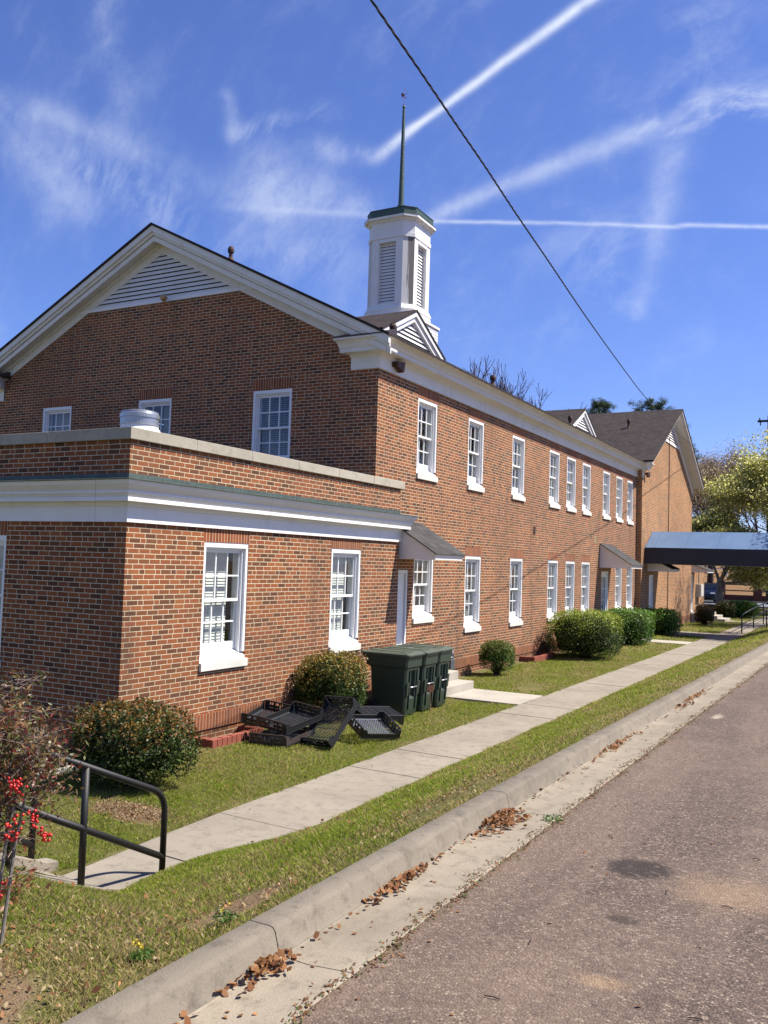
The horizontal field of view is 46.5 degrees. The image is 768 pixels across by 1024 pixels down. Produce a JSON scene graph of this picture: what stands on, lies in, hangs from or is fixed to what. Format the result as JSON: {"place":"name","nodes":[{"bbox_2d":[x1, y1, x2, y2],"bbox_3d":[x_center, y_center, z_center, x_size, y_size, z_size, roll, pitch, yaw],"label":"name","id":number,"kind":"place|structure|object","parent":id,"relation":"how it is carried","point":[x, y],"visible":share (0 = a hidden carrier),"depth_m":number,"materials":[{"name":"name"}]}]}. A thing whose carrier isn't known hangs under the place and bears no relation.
{"place":"outdoors","nodes":[
{"label":"outdoors","id":0,"kind":"place"},
{"bbox_2d":[0,566,767,1023],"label":"lawn ground","id":1,"kind":"structure","parent":0,"point":[30,996],"depth_m":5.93,"materials":[{"name":"green plant"}]},
{"bbox_2d":[0,772,37,858],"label":"pipe handrail","id":2,"kind":"object","parent":1,"relation":"on","point":[31,855],"visible":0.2,"depth_m":7.33,"materials":[{"name":"black metal"}]},
{"bbox_2d":[0,860,39,910],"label":"seedling tuft","id":3,"kind":"object","parent":1,"relation":"on","point":[14,883],"visible":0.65,"depth_m":4.51,"materials":[{"name":"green plant"}]},
{"bbox_2d":[0,667,92,944],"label":"berry shrub","id":4,"kind":"object","parent":1,"relation":"on","point":[29,753],"visible":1,"depth_m":3.98,"materials":[{"name":"brown plant"}]},
{"bbox_2d":[0,853,109,890],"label":"concrete ramp","id":5,"kind":"structure","parent":1,"relation":"on","point":[47,862],"depth_m":7.24,"materials":[{"name":"grey concrete"}]},
{"bbox_2d":[35,765,78,777],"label":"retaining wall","id":6,"kind":"structure","parent":1,"relation":"on","point":[64,769],"depth_m":10.81,"materials":[{"name":"concrete"}]},
{"bbox_2d":[64,696,207,788],"bbox_3d":[-2.910,2.671,10.331,1.554,1.055,1.286,0,-4,29],"label":"boxwood shrub","id":7,"kind":"object","parent":1,"relation":"on","point":[138,740],"visible":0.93,"depth_m":9.99,"materials":[{"name":"green plant"}]},
{"bbox_2d":[129,940,154,961],"bbox_3d":[-1.056,1.914,3.897,0.110,0.072,0.114,2,-3,-11],"label":"weed","id":8,"kind":"object","parent":1,"relation":"on","point":[141,957],"visible":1,"depth_m":3.89,"materials":[{"name":"green plant"}]},
{"bbox_2d":[212,902,239,922],"bbox_3d":[-0.769,1.948,4.339,0.134,0.074,0.119,0,-4,29],"label":"weed","id":9,"kind":"object","parent":1,"relation":"on","point":[225,915],"visible":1,"depth_m":4.33,"materials":[{"name":"green plant"}]},
{"bbox_2d":[189,725,263,747],"bbox_3d":[-2.287,3.310,13.068,0.416,0.184,1.200,0,-4,29],"label":"brick window well","id":10,"kind":"object","parent":1,"relation":"on","point":[242,734],"visible":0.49,"depth_m":12.81,"materials":[{"name":"red brick"}]},
{"bbox_2d":[0,757,543,1023],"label":"leaf crumbs","id":11,"kind":"object","parent":1,"relation":"on","point":[128,814],"visible":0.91,"depth_m":4.63,"materials":[{"name":"brown plant"}]},
{"bbox_2d":[249,721,314,746],"bbox_3d":[-1.483,3.228,13.025,0.670,0.156,0.749,-2,1,29],"label":"bread tray","id":12,"kind":"object","parent":1,"relation":"on","point":[270,737],"visible":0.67,"depth_m":12.81,"materials":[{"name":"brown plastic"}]},
{"bbox_2d":[240,700,300,728],"bbox_3d":[-1.703,3.085,13.567,0.670,0.161,0.749,7,7,20],"label":"bread tray","id":13,"kind":"object","parent":12,"relation":"on","point":[249,718],"visible":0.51,"depth_m":13.79,"materials":[{"name":"black plastic"}]},
{"bbox_2d":[256,701,323,734],"bbox_3d":[-1.379,3.019,13.145,0.670,0.161,0.749,2,10,43],"label":"bread tray","id":14,"kind":"object","parent":12,"relation":"on","point":[285,728],"visible":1,"depth_m":13.17,"materials":[{"name":"black plastic"}]},
{"bbox_2d":[300,695,358,747],"bbox_3d":[-0.808,3.040,12.996,0.610,0.161,0.809,-6,36,40],"label":"bread tray","id":15,"kind":"object","parent":1,"relation":"on","point":[328,700],"visible":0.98,"depth_m":13.02,"materials":[{"name":"black plastic"}]},
{"bbox_2d":[292,647,371,718],"bbox_3d":[-0.857,2.894,14.941,1.223,1.224,1.286,0,-4,29],"label":"boxwood shrub","id":16,"kind":"object","parent":1,"relation":"on","point":[330,672],"visible":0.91,"depth_m":14.65,"materials":[{"name":"green plant"}]},
{"bbox_2d":[0,87,713,753],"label":"brick church building","id":17,"kind":"structure","parent":1,"relation":"on","point":[230,489],"depth_m":19.07,"materials":[{"name":"brick"}]},
{"bbox_2d":[0,535,6,667],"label":"window","id":18,"kind":"structure","parent":17,"relation":"in","point":[2,537],"depth_m":12.70,"materials":[{"name":"white paint"}]},
{"bbox_2d":[42,406,71,431],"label":"window","id":19,"kind":"structure","parent":17,"relation":"in","point":[62,414],"depth_m":22.66,"materials":[{"name":"white paint"}]},
{"bbox_2d":[139,398,171,433],"bbox_3d":[-5.297,-1.732,20.940,1.062,1.792,0.393,0,-4,29],"label":"window","id":20,"kind":"structure","parent":17,"relation":"in","point":[166,402],"depth_m":20.98,"materials":[{"name":"white paint"}]},
{"bbox_2d":[198,542,247,671],"bbox_3d":[-2.462,1.397,13.400,0.292,1.872,1.092,0,-4,29],"label":"window","id":21,"kind":"structure","parent":17,"relation":"in","point":[213,647],"depth_m":13.53,"materials":[{"name":"white paint"}]},
{"bbox_2d":[251,388,291,457],"bbox_3d":[-2.371,-1.736,19.287,1.062,1.792,0.306,0,-4,29],"label":"window","id":22,"kind":"structure","parent":17,"relation":"in","point":[258,396],"depth_m":19.39,"materials":[{"name":"white paint"}]},
{"bbox_2d":[328,548,360,652],"bbox_3d":[-0.795,1.620,16.441,0.292,1.872,1.082,0,-4,29],"label":"window","id":23,"kind":"structure","parent":17,"relation":"in","point":[337,636],"depth_m":16.63,"materials":[{"name":"white paint"}]},
{"bbox_2d":[396,573,403,644],"bbox_3d":[0.227,2.316,18.768,0.053,2.050,0.674,0,-4,29],"label":"door","id":24,"kind":"structure","parent":17,"relation":"in","point":[400,597],"depth_m":18.94,"materials":[{"name":"white paint"}]},
{"bbox_2d":[412,559,433,623],"bbox_3d":[0.739,1.689,19.863,0.393,1.532,1.032,0,-4,29],"label":"window","id":25,"kind":"structure","parent":17,"relation":"in","point":[423,610],"depth_m":20.16,"materials":[{"name":"white paint"}]},
{"bbox_2d":[416,398,437,482],"bbox_3d":[0.878,-1.594,20.027,0.306,1.792,1.032,0,-4,29],"label":"window","id":26,"kind":"structure","parent":17,"relation":"in","point":[426,472],"depth_m":20.31,"materials":[{"name":"white paint"}]},
{"bbox_2d":[463,556,480,632],"bbox_3d":[2.110,2.038,22.274,0.306,1.872,1.032,0,-4,29],"label":"window","id":27,"kind":"structure","parent":17,"relation":"in","point":[470,621],"depth_m":22.57,"materials":[{"name":"white paint"}]},
{"bbox_2d":[467,417,484,492],"bbox_3d":[2.178,-1.415,22.490,0.393,1.792,1.032,0,-4,29],"label":"window","id":28,"kind":"structure","parent":17,"relation":"in","point":[475,468],"depth_m":22.79,"materials":[{"name":"white paint"}]},
{"bbox_2d":[509,558,522,626],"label":"window","id":29,"kind":"structure","parent":17,"relation":"in","point":[514,609],"depth_m":25.30,"materials":[{"name":"white paint"}]},
{"bbox_2d":[511,435,525,501],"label":"window","id":30,"kind":"structure","parent":17,"relation":"in","point":[518,489],"depth_m":25.47,"materials":[{"name":"white paint"}]},
{"bbox_2d":[370,0,698,451],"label":"service cable","id":31,"kind":"object","parent":17,"relation":"attached to","point":[423,76],"visible":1,"depth_m":9.74,"materials":[{"name":"black rubber"}]},
{"bbox_2d":[547,560,558,621],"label":"window","id":32,"kind":"structure","parent":17,"relation":"in","point":[552,584],"depth_m":28.13,"materials":[{"name":"white paint"}]},
{"bbox_2d":[549,449,559,508],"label":"window","id":33,"kind":"structure","parent":17,"relation":"in","point":[554,475],"depth_m":28.31,"materials":[{"name":"white paint"}]},
{"bbox_2d":[565,561,574,615],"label":"window","id":34,"kind":"structure","parent":17,"relation":"in","point":[570,565],"depth_m":29.74,"materials":[{"name":"white paint"}]},
{"bbox_2d":[566,456,576,512],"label":"window","id":35,"kind":"structure","parent":17,"relation":"in","point":[571,463],"depth_m":29.87,"materials":[{"name":"white paint"}]},
{"bbox_2d":[581,562,589,610],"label":"window","id":36,"kind":"structure","parent":17,"relation":"in","point":[585,565],"depth_m":31.31,"materials":[{"name":"white paint"}]},
{"bbox_2d":[582,463,591,515],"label":"window","id":37,"kind":"structure","parent":17,"relation":"in","point":[586,468],"depth_m":31.44,"materials":[{"name":"white paint"}]},
{"bbox_2d":[601,573,606,612],"bbox_3d":[8.152,3.369,33.133,0.138,2.170,0.874,0,-4,29],"label":"door","id":38,"kind":"structure","parent":17,"relation":"in","point":[603,574],"depth_m":33.35,"materials":[{"name":"white paint"}]},
{"bbox_2d":[603,471,610,519],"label":"window","id":39,"kind":"structure","parent":17,"relation":"in","point":[606,475],"depth_m":33.77,"materials":[{"name":"white paint"}]},
{"bbox_2d":[615,568,621,609],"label":"window","id":40,"kind":"structure","parent":17,"relation":"in","point":[618,574],"depth_m":35.32,"materials":[{"name":"white paint"}]},
{"bbox_2d":[616,476,623,522],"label":"window","id":41,"kind":"structure","parent":17,"relation":"in","point":[619,487],"depth_m":35.45,"materials":[{"name":"white paint"}]},
{"bbox_2d":[626,568,632,608],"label":"window","id":42,"kind":"structure","parent":17,"relation":"in","point":[629,571],"depth_m":36.89,"materials":[{"name":"white paint"}]},
{"bbox_2d":[627,480,633,524],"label":"window","id":43,"kind":"structure","parent":17,"relation":"in","point":[630,484],"depth_m":37.00,"materials":[{"name":"white paint"}]},
{"bbox_2d":[649,577,651,607],"bbox_3d":[11.641,3.955,39.039,0.138,2.240,0.774,0,-4,29],"label":"door","id":44,"kind":"structure","parent":17,"relation":"in","point":[650,578],"depth_m":39.16,"materials":[{"name":"white paint"}]},
{"bbox_2d":[696,573,703,604],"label":"utility box","id":45,"kind":"object","parent":17,"relation":"attached to","point":[699,590],"visible":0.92,"depth_m":51.10,"materials":[{"name":"grey paint"}]},
{"bbox_2d":[701,585,703,595],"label":"cabinet door","id":46,"kind":"structure","parent":45,"relation":"in","point":[702,586],"depth_m":51.38,"materials":[{"name":"white metal"}]},
{"bbox_2d":[344,710,401,738],"bbox_3d":[-0.172,3.197,13.451,0.669,0.161,0.630,8,11,-30],"label":"bread tray","id":47,"kind":"object","parent":1,"relation":"on","point":[359,730],"visible":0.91,"depth_m":13.48,"materials":[{"name":"black plastic"}]},
{"bbox_2d":[354,706,404,724],"bbox_3d":[-0.114,3.345,14.676,0.709,0.161,0.610,6,1,-24],"label":"bread tray","id":48,"kind":"object","parent":1,"relation":"on","point":[395,715],"visible":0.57,"depth_m":14.63,"materials":[{"name":"black plastic"}]},
{"bbox_2d":[24,640,752,993],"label":"scattered leaves","id":49,"kind":"object","parent":1,"relation":"on","point":[96,988],"visible":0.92,"depth_m":6.42,"materials":[{"name":"brown plant"}]},
{"bbox_2d":[361,647,424,714],"bbox_3d":[0.146,2.987,15.748,0.995,1.118,0.630,0,-4,30],"label":"wheeled bin","id":50,"kind":"object","parent":1,"relation":"on","point":[395,682],"visible":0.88,"depth_m":15.51,"materials":[{"name":"green plastic"}]},
{"bbox_2d":[384,645,440,710],"bbox_3d":[0.460,3.027,16.289,0.995,1.118,0.630,0,-4,28],"label":"wheeled bin","id":51,"kind":"object","parent":1,"relation":"on","point":[427,672],"visible":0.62,"depth_m":16.00,"materials":[{"name":"green plastic"}]},
{"bbox_2d":[401,643,453,705],"bbox_3d":[0.747,3.067,16.833,0.995,1.118,0.630,0,-4,27],"label":"wheeled bin","id":52,"kind":"object","parent":1,"relation":"on","point":[441,676],"visible":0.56,"depth_m":16.62,"materials":[{"name":"green plastic"}]},
{"bbox_2d":[427,685,433,713],"bbox_3d":[0.784,3.362,15.958,0.168,0.537,0.206,1,-3,15],"label":"stake sign","id":53,"kind":"object","parent":1,"relation":"on","point":[430,688],"visible":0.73,"depth_m":16.03,"materials":[{"name":"metal"}]},
{"bbox_2d":[448,651,454,669],"bbox_3d":[1.446,3.532,20.341,0.334,0.727,0.716,1,-3,8],"label":"gas meter","id":54,"kind":"object","parent":1,"relation":"on","point":[452,664],"visible":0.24,"depth_m":20.27,"materials":[{"name":"grey paint"}]},
{"bbox_2d":[446,670,473,695],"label":"concrete steps","id":55,"kind":"structure","parent":1,"relation":"on","point":[455,685],"depth_m":18.75,"materials":[{"name":"beige concrete"}]},
{"bbox_2d":[476,638,515,674],"bbox_3d":[2.749,3.540,21.777,0.928,0.954,0.944,0,-4,29],"label":"boxwood shrub","id":56,"kind":"object","parent":1,"relation":"on","point":[495,653],"visible":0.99,"depth_m":21.56,"materials":[{"name":"green plant"}]},
{"bbox_2d":[463,356,542,407],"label":"bare tree","id":57,"kind":"object","parent":1,"relation":"on","point":[502,387],"visible":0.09,"depth_m":59.37,"materials":[{"name":"brown plant"}]},
{"bbox_2d":[519,652,554,661],"bbox_3d":[4.440,4.219,25.826,0.446,0.216,1.800,0,-4,29],"label":"brick window well","id":58,"kind":"object","parent":1,"relation":"on","point":[542,656],"visible":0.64,"depth_m":25.41,"materials":[{"name":"red brick"}]},
{"bbox_2d":[500,379,589,410],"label":"bare tree","id":59,"kind":"object","parent":1,"relation":"on","point":[539,394],"visible":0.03,"depth_m":64.22,"materials":[{"name":"brown plant"}]},
{"bbox_2d":[541,607,629,658],"bbox_3d":[6.090,3.615,26.683,2.398,1.548,2.494,0,-4,29],"label":"boxwood shrub","id":60,"kind":"object","parent":1,"relation":"on","point":[588,633],"visible":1,"depth_m":26.05,"materials":[{"name":"green plant"}]},
{"bbox_2d":[588,397,616,413],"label":"pine tree","id":61,"kind":"object","parent":1,"relation":"on","point":[603,406],"visible":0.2,"depth_m":74.70,"materials":[{"name":"green plant"}]},
{"bbox_2d":[604,605,656,644],"bbox_3d":[8.734,4.073,32.117,2.084,1.437,2.306,0,-4,29],"label":"boxwood shrub","id":62,"kind":"object","parent":1,"relation":"on","point":[637,626],"visible":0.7,"depth_m":31.40,"materials":[{"name":"green plant"}]},
{"bbox_2d":[627,396,675,411],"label":"pine tree","id":63,"kind":"object","parent":1,"relation":"on","point":[658,405],"visible":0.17,"depth_m":74.93,"materials":[{"name":"green plant"}]},
{"bbox_2d":[641,607,682,634],"bbox_3d":[11.435,4.536,37.131,1.898,1.224,1.874,0,-4,29],"label":"boxwood shrub","id":64,"kind":"object","parent":1,"relation":"on","point":[666,622],"visible":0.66,"depth_m":36.56,"materials":[{"name":"green plant"}]},
{"bbox_2d":[687,423,701,458],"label":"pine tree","id":65,"kind":"object","parent":1,"relation":"on","point":[694,445],"depth_m":76.69,"materials":[{"name":"green plant"}]},
{"bbox_2d":[694,603,714,624],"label":"boxwood shrub","id":66,"kind":"object","parent":1,"relation":"on","point":[704,613],"visible":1,"depth_m":44.68,"materials":[{"name":"green plant"}]},
{"bbox_2d":[645,532,767,566],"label":"fabric canopy","id":67,"kind":"object","parent":1,"relation":"on","point":[740,549],"visible":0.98,"depth_m":37.02,"materials":[{"name":"blue fabric"}]},
{"bbox_2d":[690,612,729,622],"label":"concrete steps","id":68,"kind":"structure","parent":1,"relation":"on","point":[718,618],"depth_m":48.21,"materials":[{"name":"beige concrete"}]},
{"bbox_2d":[692,447,739,573],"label":"budding tree","id":69,"kind":"object","parent":1,"relation":"on","point":[706,465],"visible":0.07,"depth_m":101.91,"materials":[{"name":"green plant"}]},
{"bbox_2d":[692,459,752,582],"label":"budding tree","id":70,"kind":"object","parent":1,"relation":"on","point":[697,494],"visible":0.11,"depth_m":87.43,"materials":[{"name":"green plant"}]},
{"bbox_2d":[714,600,737,616],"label":"boxwood shrub","id":71,"kind":"object","parent":1,"relation":"on","point":[726,609],"visible":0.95,"depth_m":52.64,"materials":[{"name":"green plant"}]},
{"bbox_2d":[692,504,767,607],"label":"flowering tree","id":72,"kind":"object","parent":1,"relation":"on","point":[718,520],"visible":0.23,"depth_m":58.88,"materials":[{"name":"green plant"}]},
{"bbox_2d":[702,438,760,531],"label":"budding tree","id":73,"kind":"object","parent":1,"relation":"on","point":[733,464],"visible":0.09,"depth_m":90.81,"materials":[{"name":"green plant"}]},
{"bbox_2d":[696,429,767,530],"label":"flowering tree","id":74,"kind":"object","parent":1,"relation":"on","point":[745,490],"visible":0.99,"depth_m":60.12,"materials":[{"name":"green plant"}]},
{"bbox_2d":[704,599,764,602],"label":"kerb","id":75,"kind":"structure","parent":1,"relation":"on","point":[735,601],"depth_m":70.14,"materials":[{"name":"concrete"}]},
{"bbox_2d":[725,600,761,616],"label":"boxwood shrub","id":76,"kind":"object","parent":1,"relation":"on","point":[744,606],"visible":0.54,"depth_m":53.57,"materials":[{"name":"green plant"}]},
{"bbox_2d":[722,579,765,601],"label":"brick fence","id":77,"kind":"object","parent":1,"relation":"on","point":[758,596],"visible":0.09,"depth_m":73.81,"materials":[{"name":"red brick"}]},
{"bbox_2d":[758,418,767,603],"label":"utility pole","id":78,"kind":"object","parent":1,"relation":"on","point":[760,420],"visible":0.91,"depth_m":67.24,"materials":[{"name":"brown wood"}]},
{"bbox_2d":[0,0,767,532],"label":"sky","id":79,"kind":"structure","parent":0,"point":[628,138],"materials":[{"name":"blue"}]},
{"bbox_2d":[62,616,767,889],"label":"sidewalk","id":80,"kind":"structure","parent":0,"point":[310,803],"depth_m":10.77,"materials":[{"name":"concrete"}]},
{"bbox_2d":[4,740,167,885],"bbox_3d":[-2.207,2.336,6.801,0.053,1.467,1.607,0,-4,29],"label":"pipe handrail","id":81,"kind":"object","parent":80,"relation":"on","point":[83,829],"visible":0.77,"depth_m":6.73,"materials":[{"name":"black metal"}]},
{"bbox_2d":[741,601,767,632],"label":"pipe railing","id":82,"kind":"object","parent":80,"relation":"on","point":[742,623],"visible":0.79,"depth_m":43.25,"materials":[{"name":"black metal"}]},
{"bbox_2d":[446,689,541,704],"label":"entry path","id":83,"kind":"structure","parent":0,"point":[485,696],"depth_m":18.00,"materials":[{"name":"concrete"}]},
{"bbox_2d":[289,664,767,1023],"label":"road","id":84,"kind":"structure","parent":0,"point":[622,939],"depth_m":4.72,"materials":[{"name":"grey asphalt"}]},
{"bbox_2d":[223,692,763,1017],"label":"scattered leaves","id":85,"kind":"object","parent":84,"relation":"on","point":[256,1013],"visible":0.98,"depth_m":4.49,"materials":[{"name":"brown plant"}]},
{"bbox_2d":[484,835,760,1019],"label":"twig litter","id":86,"kind":"object","parent":84,"relation":"on","point":[665,893],"visible":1,"depth_m":3.82,"materials":[{"name":"brown plant"}]},
{"bbox_2d":[639,638,691,644],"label":"entry path","id":87,"kind":"structure","parent":0,"point":[669,641],"depth_m":33.28,"materials":[{"name":"concrete"}]},
{"bbox_2d":[669,620,746,636],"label":"entry path","id":88,"kind":"structure","parent":0,"point":[695,633],"depth_m":38.15,"materials":[{"name":"concrete"}]},
{"bbox_2d":[704,600,767,606],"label":"cross street","id":89,"kind":"structure","parent":0,"point":[712,603],"depth_m":66.15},
{"bbox_2d":[704,583,723,602],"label":"parked car","id":90,"kind":"object","parent":89,"relation":"on","point":[710,591],"visible":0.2,"depth_m":66.13,"materials":[{"name":"blue paint"}]},
{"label":"kerb bed","id":91,"kind":"structure","parent":0,"visible":0},
{"bbox_2d":[61,642,767,1023],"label":"kerb","id":92,"kind":"structure","parent":91,"relation":"on","point":[191,982],"depth_m":4.72,"materials":[{"name":"concrete"}]},
{"bbox_2d":[176,651,767,1023],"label":"gutter","id":93,"kind":"object","parent":91,"relation":"on","point":[333,952],"visible":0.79,"depth_m":4.94,"materials":[{"name":"concrete"}]},
{"bbox_2d":[224,948,296,991],"bbox_3d":[-0.514,2.046,4.008,0.168,0.074,0.478,0,-4,29],"label":"leaf pile","id":94,"kind":"object","parent":93,"relation":"on","point":[257,970],"visible":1,"depth_m":4.02,"materials":[{"name":"brown plant"}]},
{"bbox_2d":[364,858,439,907],"bbox_3d":[0.120,2.134,5.206,0.131,0.067,0.960,0,-4,29],"label":"leaf pile","id":95,"kind":"object","parent":93,"relation":"on","point":[408,874],"visible":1,"depth_m":5.16,"materials":[{"name":"brown plant"}]},
{"bbox_2d":[173,726,647,1023],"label":"leaf pile","id":96,"kind":"object","parent":93,"relation":"on","point":[224,993],"visible":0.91,"depth_m":4.38,"materials":[{"name":"brown plant"}]},
{"bbox_2d":[467,807,531,836],"bbox_3d":[0.894,2.230,6.446,0.301,0.078,0.892,0,-4,29],"label":"leaf pile","id":97,"kind":"object","parent":93,"relation":"on","point":[509,816],"visible":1,"depth_m":6.47,"materials":[{"name":"brown plant"}]},
{"bbox_2d":[281,663,767,1023],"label":"gutter debris","id":98,"kind":"object","parent":93,"relation":"on","point":[352,972],"visible":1,"depth_m":5.07,"materials":[{"name":"brown plant"}]},
{"bbox_2d":[543,814,562,822],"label":"weed","id":99,"kind":"object","parent":93,"relation":"on","point":[552,817],"visible":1,"depth_m":6.58,"materials":[{"name":"green plant"}]},
{"bbox_2d":[656,688,710,719],"bbox_3d":[4.483,2.778,13.111,0.200,0.083,4.037,0,-4,29],"label":"leaf pile","id":100,"kind":"object","parent":93,"relation":"on","point":[690,698],"visible":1,"depth_m":13.23,"materials":[{"name":"brown plant"}]},
{"bbox_2d":[594,731,642,758],"bbox_3d":[2.531,2.484,9.609,0.136,0.078,1.797,0,-4,29],"label":"leaf pile","id":101,"kind":"object","parent":91,"relation":"on","point":[615,745],"visible":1,"depth_m":9.48,"materials":[{"name":"brown plant"}]}
]}

